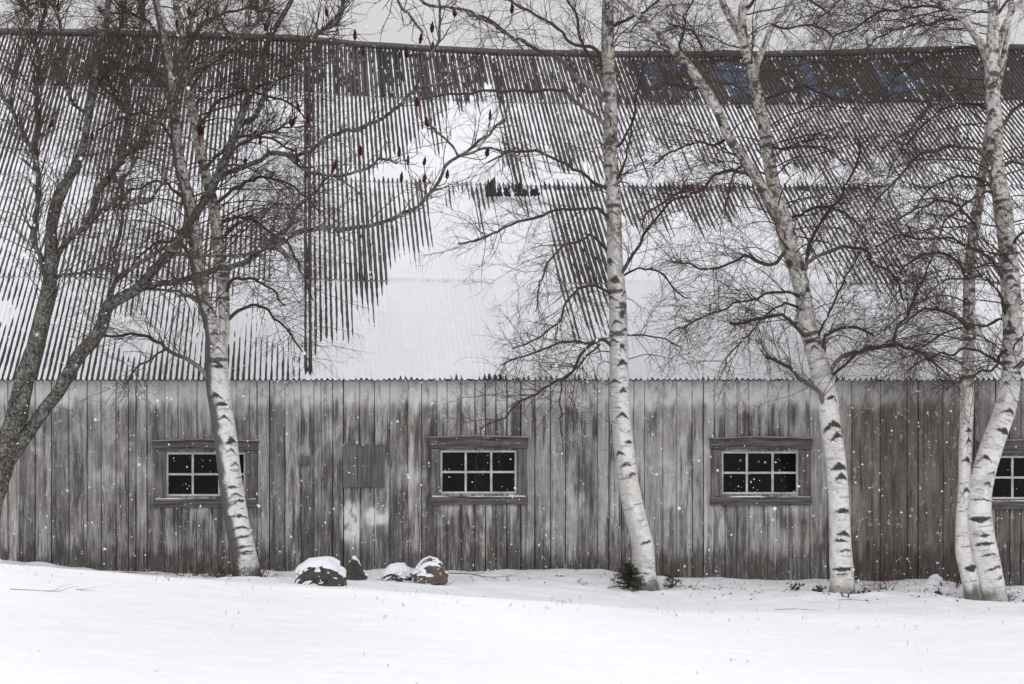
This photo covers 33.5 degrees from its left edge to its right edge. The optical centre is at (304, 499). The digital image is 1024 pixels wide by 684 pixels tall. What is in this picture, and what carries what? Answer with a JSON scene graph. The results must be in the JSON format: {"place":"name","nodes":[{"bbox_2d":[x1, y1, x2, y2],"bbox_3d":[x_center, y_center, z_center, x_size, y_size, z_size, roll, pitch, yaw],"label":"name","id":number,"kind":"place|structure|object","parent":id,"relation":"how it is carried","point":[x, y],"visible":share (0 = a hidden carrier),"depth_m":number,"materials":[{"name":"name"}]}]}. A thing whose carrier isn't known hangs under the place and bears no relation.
{"place":"outdoors","nodes":[
{"label":"outdoors","id":0,"kind":"place"},
{"bbox_2d":[14,584,76,591],"bbox_3d":[-2.223,0.758,14.401,0.586,0.060,0.189,0,0,-18],"label":"fallen branch","id":1,"kind":"object","parent":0,"point":[41,590],"visible":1,"depth_m":14.40,"materials":[{"name":"wood"}]},
{"bbox_2d":[0,560,1023,683],"bbox_3d":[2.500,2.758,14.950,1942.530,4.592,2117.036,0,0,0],"label":"ground","id":2,"kind":"structure","parent":0,"point":[82,634],"depth_m":13.64,"materials":[{"name":"white snow"}]},
{"bbox_2d":[0,0,399,576],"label":"birch tree","id":3,"kind":"object","parent":2,"relation":"on","point":[239,534],"visible":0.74,"depth_m":19.12,"materials":[{"name":"white plant"}]},
{"bbox_2d":[171,553,231,576],"bbox_3d":[-1.188,0.855,19.577,0.859,0.500,0.603,0,0,-21],"label":"dead shrub","id":4,"kind":"object","parent":2,"relation":"on","point":[201,570],"visible":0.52,"depth_m":19.52,"materials":[{"name":"brown plant"}]},
{"bbox_2d":[196,555,245,577],"bbox_3d":[-0.940,0.765,18.987,0.569,0.356,0.705,0,0,0],"label":"dead shrub","id":5,"kind":"object","parent":2,"relation":"on","point":[222,572],"visible":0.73,"depth_m":19.02,"materials":[{"name":"brown plant"}]},
{"bbox_2d":[240,554,281,576],"bbox_3d":[-0.501,0.764,19.001,0.431,0.342,0.460,0,0,40],"label":"dead shrub","id":6,"kind":"object","parent":2,"relation":"on","point":[262,573],"visible":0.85,"depth_m":19.00,"materials":[{"name":"brown plant"}]},
{"bbox_2d":[0,0,556,516],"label":"sumac tree","id":7,"kind":"object","parent":2,"relation":"on","point":[18,430],"visible":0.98,"depth_m":18.29,"materials":[{"name":"plant"}]},
{"bbox_2d":[295,556,346,585],"bbox_3d":[0.168,0.810,17.891,0.558,0.419,0.389,0,0,0],"label":"rock","id":8,"kind":"object","parent":2,"relation":"on","point":[309,571],"visible":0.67,"depth_m":17.75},
{"bbox_2d":[346,556,367,580],"bbox_3d":[0.575,0.801,18.898,0.268,0.353,0.198,0,0,0],"label":"rock","id":9,"kind":"object","parent":2,"relation":"on","point":[355,571],"visible":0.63,"depth_m":18.83,"materials":[{"name":"grey stone"}]},
{"bbox_2d":[380,563,411,580],"bbox_3d":[1.028,0.851,18.893,0.373,0.298,0.264,0,0,0],"label":"rock","id":10,"kind":"object","parent":2,"relation":"on","point":[399,571],"visible":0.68,"depth_m":18.79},
{"bbox_2d":[410,556,448,584],"bbox_3d":[1.383,0.815,18.698,0.428,0.391,0.317,0,0,0],"label":"rock","id":11,"kind":"object","parent":2,"relation":"on","point":[428,568],"visible":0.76,"depth_m":18.59,"materials":[{"name":"brown stone"}]},
{"bbox_2d":[431,579,447,584],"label":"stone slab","id":12,"kind":"structure","parent":2,"relation":"on","point":[439,582],"depth_m":18.41,"materials":[{"name":"stone"}]},
{"bbox_2d":[448,567,508,578],"bbox_3d":[2.032,0.848,19.191,0.810,0.154,0.151,0,0,11],"label":"fallen branch","id":13,"kind":"object","parent":2,"relation":"on","point":[475,574],"visible":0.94,"depth_m":19.20,"materials":[{"name":"brown wood"}]},
{"bbox_2d":[0,28,1023,585],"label":"barn","id":14,"kind":"structure","parent":2,"relation":"on","point":[102,476],"depth_m":20.17,"materials":[{"name":"grey wood"}]},
{"bbox_2d":[151,438,258,506],"bbox_3d":[-1.190,-0.324,20.117,1.289,0.822,0.109,0,0,0],"label":"window","id":15,"kind":"structure","parent":14,"relation":"in","point":[172,477],"depth_m":20.11,"materials":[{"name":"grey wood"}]},
{"bbox_2d":[428,435,529,504],"bbox_3d":[2.081,-0.360,20.117,1.211,0.834,0.109,0,0,0],"label":"window","id":16,"kind":"structure","parent":14,"relation":"in","point":[448,474],"depth_m":20.14,"materials":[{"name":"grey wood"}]},
{"bbox_2d":[708,436,814,504],"bbox_3d":[5.460,-0.351,20.117,1.253,0.828,0.109,0,0,0],"label":"window","id":17,"kind":"structure","parent":14,"relation":"in","point":[733,472],"depth_m":20.13,"materials":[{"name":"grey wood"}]},
{"bbox_2d":[975,439,1023,508],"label":"window","id":18,"kind":"structure","parent":14,"relation":"in","point":[1008,484],"depth_m":20.16,"materials":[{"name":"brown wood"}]},
{"bbox_2d":[417,0,746,590],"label":"birch tree","id":19,"kind":"object","parent":2,"relation":"on","point":[642,544],"visible":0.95,"depth_m":19.17,"materials":[{"name":"white plant"}]},
{"bbox_2d":[189,569,1023,602],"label":"leaf litter","id":20,"kind":"object","parent":2,"relation":"on","point":[733,588],"visible":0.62,"depth_m":19.16,"materials":[{"name":"brown plant"}]},
{"bbox_2d":[608,560,646,589],"bbox_3d":[3.616,0.867,18.978,0.473,0.389,0.462,0,0,0],"label":"fir seedling","id":21,"kind":"object","parent":2,"relation":"on","point":[625,576],"visible":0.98,"depth_m":18.91,"materials":[{"name":"green plant"}]},
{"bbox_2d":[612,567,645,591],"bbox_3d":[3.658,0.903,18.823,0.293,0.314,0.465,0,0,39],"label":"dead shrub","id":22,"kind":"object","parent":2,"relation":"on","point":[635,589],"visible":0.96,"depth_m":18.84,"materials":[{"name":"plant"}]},
{"bbox_2d":[663,569,685,588],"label":"dead shrub","id":23,"kind":"object","parent":2,"relation":"on","point":[671,577],"visible":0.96,"depth_m":19.41,"materials":[{"name":"brown plant"}]},
{"bbox_2d":[558,0,1010,593],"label":"birch tree","id":24,"kind":"object","parent":2,"relation":"on","point":[822,372],"visible":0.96,"depth_m":19.09,"materials":[{"name":"white plant"}]},
{"bbox_2d":[786,582,803,590],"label":"dead weed","id":25,"kind":"object","parent":2,"relation":"on","point":[796,588],"visible":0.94,"depth_m":19.38,"materials":[{"name":"brown plant"}]},
{"bbox_2d":[812,585,826,591],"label":"dead weed","id":26,"kind":"object","parent":2,"relation":"on","point":[818,589],"visible":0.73,"depth_m":19.17,"materials":[{"name":"brown plant"}]},
{"bbox_2d":[856,588,870,593],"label":"dead weed","id":27,"kind":"object","parent":2,"relation":"on","point":[863,591],"visible":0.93,"depth_m":18.93,"materials":[{"name":"brown plant"}]},
{"bbox_2d":[844,563,911,591],"bbox_3d":[6.608,0.986,19.329,0.768,0.593,0.859,0,0,35],"label":"dead shrub","id":28,"kind":"object","parent":2,"relation":"on","point":[885,588],"visible":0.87,"depth_m":19.30,"materials":[{"name":"brown plant"}]},
{"bbox_2d":[752,0,1023,601],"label":"birch tree","id":29,"kind":"object","parent":2,"relation":"on","point":[978,562],"visible":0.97,"depth_m":19.07,"materials":[{"name":"white plant"}]},
{"bbox_2d":[925,574,942,586],"bbox_3d":[7.380,1.017,19.746,0.229,0.299,0.176,0,0,0],"label":"rock","id":30,"kind":"object","parent":2,"relation":"on","point":[934,580],"visible":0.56,"depth_m":19.69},
{"bbox_2d":[934,588,950,595],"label":"dead weed","id":31,"kind":"object","parent":2,"relation":"on","point":[939,592],"visible":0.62,"depth_m":19.20,"materials":[{"name":"brown plant"}]},
{"bbox_2d":[943,575,961,588],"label":"dead shrub","id":32,"kind":"object","parent":2,"relation":"on","point":[959,580],"visible":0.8,"depth_m":19.77,"materials":[{"name":"brown plant"}]},
{"bbox_2d":[1007,584,1022,600],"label":"dead shrub","id":33,"kind":"object","parent":2,"relation":"on","point":[1010,596],"visible":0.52,"depth_m":19.38,"materials":[{"name":"brown plant"}]},
{"bbox_2d":[0,0,1023,683],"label":"falling snow","id":34,"kind":"structure","parent":0,"point":[510,326],"depth_m":12.78,"materials":[{"name":"white snow"}]},
{"bbox_2d":[0,0,1023,50],"label":"sky","id":35,"kind":"structure","parent":0,"point":[404,36],"materials":[{"name":"white"}]},
{"bbox_2d":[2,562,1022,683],"bbox_3d":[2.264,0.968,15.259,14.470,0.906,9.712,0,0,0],"label":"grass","id":36,"kind":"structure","parent":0,"point":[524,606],"depth_m":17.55,"materials":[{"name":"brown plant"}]}
]}

